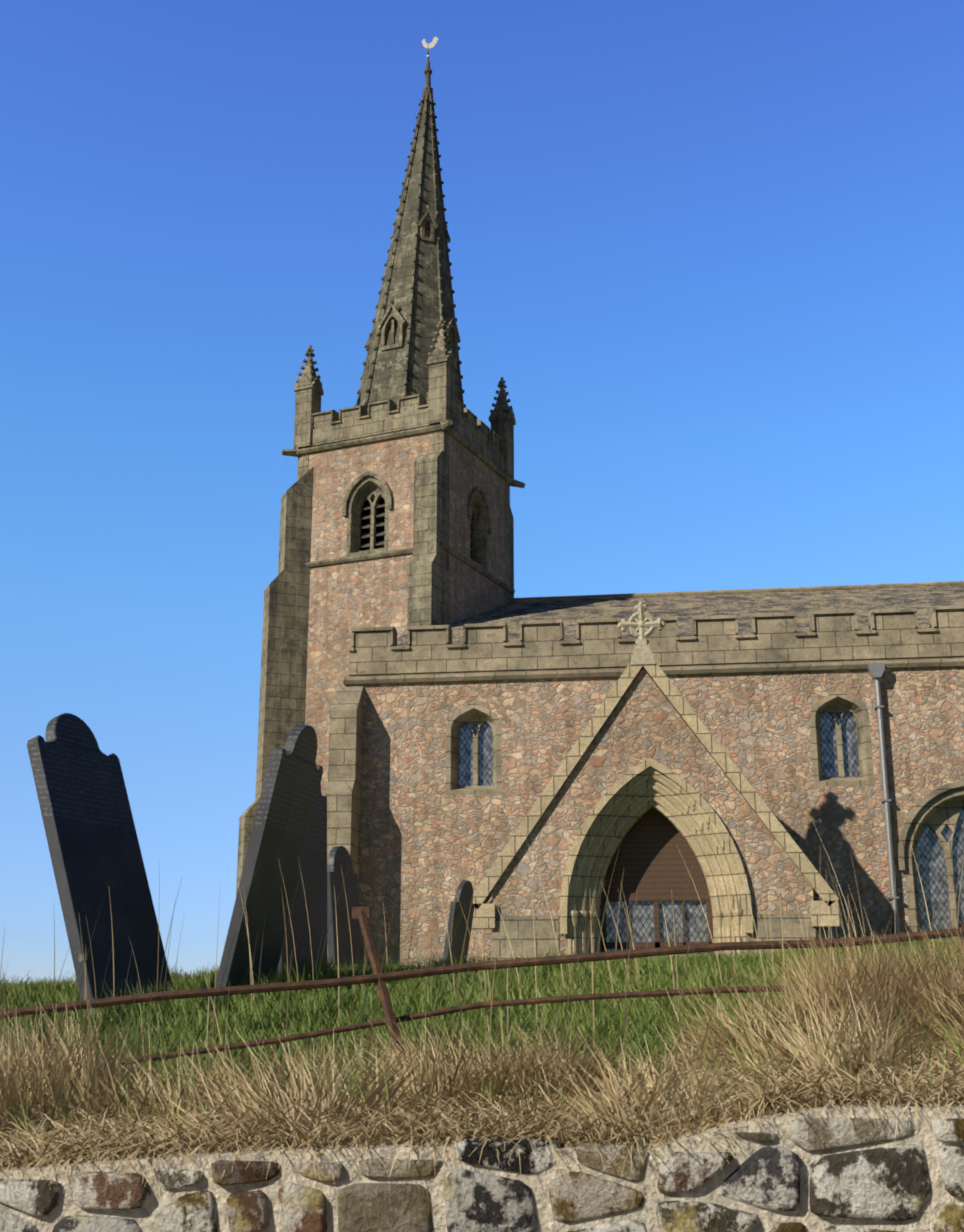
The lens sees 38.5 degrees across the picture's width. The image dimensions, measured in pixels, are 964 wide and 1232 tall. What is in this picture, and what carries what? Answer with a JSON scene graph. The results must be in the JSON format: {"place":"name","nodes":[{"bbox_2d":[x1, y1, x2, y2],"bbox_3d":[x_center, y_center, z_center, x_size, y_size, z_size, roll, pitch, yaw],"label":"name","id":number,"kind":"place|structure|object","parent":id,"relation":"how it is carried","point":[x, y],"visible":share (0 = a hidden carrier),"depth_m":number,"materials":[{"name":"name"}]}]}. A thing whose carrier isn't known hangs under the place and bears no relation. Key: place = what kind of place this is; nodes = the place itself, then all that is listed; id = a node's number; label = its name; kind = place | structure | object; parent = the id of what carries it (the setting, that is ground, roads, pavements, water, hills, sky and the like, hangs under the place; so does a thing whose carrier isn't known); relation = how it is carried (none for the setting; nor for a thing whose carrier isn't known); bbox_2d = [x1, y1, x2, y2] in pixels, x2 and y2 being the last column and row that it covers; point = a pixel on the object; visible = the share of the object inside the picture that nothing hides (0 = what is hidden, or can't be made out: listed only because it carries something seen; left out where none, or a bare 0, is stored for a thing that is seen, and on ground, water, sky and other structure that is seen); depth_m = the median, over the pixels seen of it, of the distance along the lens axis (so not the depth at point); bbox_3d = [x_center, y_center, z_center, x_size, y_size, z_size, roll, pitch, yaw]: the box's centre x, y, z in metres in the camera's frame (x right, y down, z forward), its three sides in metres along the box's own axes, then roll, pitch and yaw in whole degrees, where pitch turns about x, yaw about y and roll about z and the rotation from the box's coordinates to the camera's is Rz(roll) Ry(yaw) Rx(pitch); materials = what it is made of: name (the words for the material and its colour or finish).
{"place":"outdoors","nodes":[
{"label":"outdoors","id":0,"kind":"place"},
{"bbox_2d":[0,937,963,1168],"bbox_3d":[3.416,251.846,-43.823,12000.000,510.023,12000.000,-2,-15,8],"label":"hilltop ground","id":1,"kind":"structure","parent":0,"point":[767,1112],"depth_m":6.76,"materials":[{"name":"green plant"}]},
{"bbox_2d":[27,713,172,1014],"bbox_3d":[-2.357,1.701,8.630,0.896,2.280,0.820,-6,-16,22],"label":"headstone","id":2,"kind":"object","parent":1,"relation":"on","point":[91,834],"visible":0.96,"depth_m":8.61,"materials":[{"name":"stone"}]},
{"bbox_2d":[49,951,392,1022],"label":"headstone grass tufts","id":3,"kind":"object","parent":1,"relation":"on","point":[286,975],"visible":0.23,"depth_m":8.83,"materials":[{"name":"green plant"}]},
{"bbox_2d":[212,724,322,1004],"bbox_3d":[-1.417,1.804,9.155,0.537,2.185,0.800,-3,-16,12],"label":"headstone","id":4,"kind":"object","parent":1,"relation":"on","point":[287,803],"visible":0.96,"depth_m":9.08,"materials":[{"name":"stone"}]},
{"bbox_2d":[274,762,327,982],"bbox_3d":[-1.336,2.055,10.188,0.154,2.151,0.780,-5,-16,17],"label":"headstone","id":5,"kind":"object","parent":1,"relation":"on","point":[313,872],"visible":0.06,"depth_m":10.27,"materials":[{"name":"stone"}]},
{"bbox_2d":[327,846,362,971],"bbox_3d":[-1.247,2.947,12.537,0.186,1.694,0.694,-5,-16,17],"label":"headstone","id":6,"kind":"object","parent":1,"relation":"on","point":[339,858],"visible":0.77,"depth_m":12.52,"materials":[{"name":"stone"}]},
{"bbox_2d":[236,37,524,895],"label":"church tower","id":7,"kind":"structure","parent":1,"relation":"on","point":[396,512],"depth_m":33.29,"materials":[{"name":"brown stone"}]},
{"bbox_2d":[443,880,474,965],"bbox_3d":[-0.352,4.396,17.384,0.399,2.103,0.750,-5,-16,17],"label":"headstone","id":8,"kind":"object","parent":1,"relation":"on","point":[464,894],"visible":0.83,"depth_m":17.40,"materials":[{"name":"stone"}]},
{"bbox_2d":[0,823,963,1188],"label":"dry bank grass","id":9,"kind":"structure","parent":1,"relation":"on","point":[632,1107],"depth_m":3.59,"materials":[{"name":"beige plant"}]},
{"bbox_2d":[0,1099,963,1231],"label":"stone wall","id":10,"kind":"structure","parent":1,"relation":"on","point":[862,1171],"depth_m":2.90,"materials":[{"name":"stone"}]},
{"bbox_2d":[0,907,963,1076],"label":"metal fence","id":11,"kind":"object","parent":1,"relation":"on","point":[362,915],"visible":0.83,"depth_m":5.14,"materials":[{"name":"brown metal"}]},
{"bbox_2d":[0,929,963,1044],"bbox_3d":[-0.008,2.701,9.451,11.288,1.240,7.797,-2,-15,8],"label":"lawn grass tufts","id":12,"kind":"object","parent":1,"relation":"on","point":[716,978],"visible":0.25,"depth_m":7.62,"materials":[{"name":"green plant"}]},
{"bbox_2d":[325,581,963,967],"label":"church nave","id":13,"kind":"structure","parent":1,"relation":"on","point":[765,729],"depth_m":23.76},
{"bbox_2d":[0,0,963,985],"label":"sky","id":14,"kind":"structure","parent":0,"point":[707,256],"materials":[{"name":"blue"}]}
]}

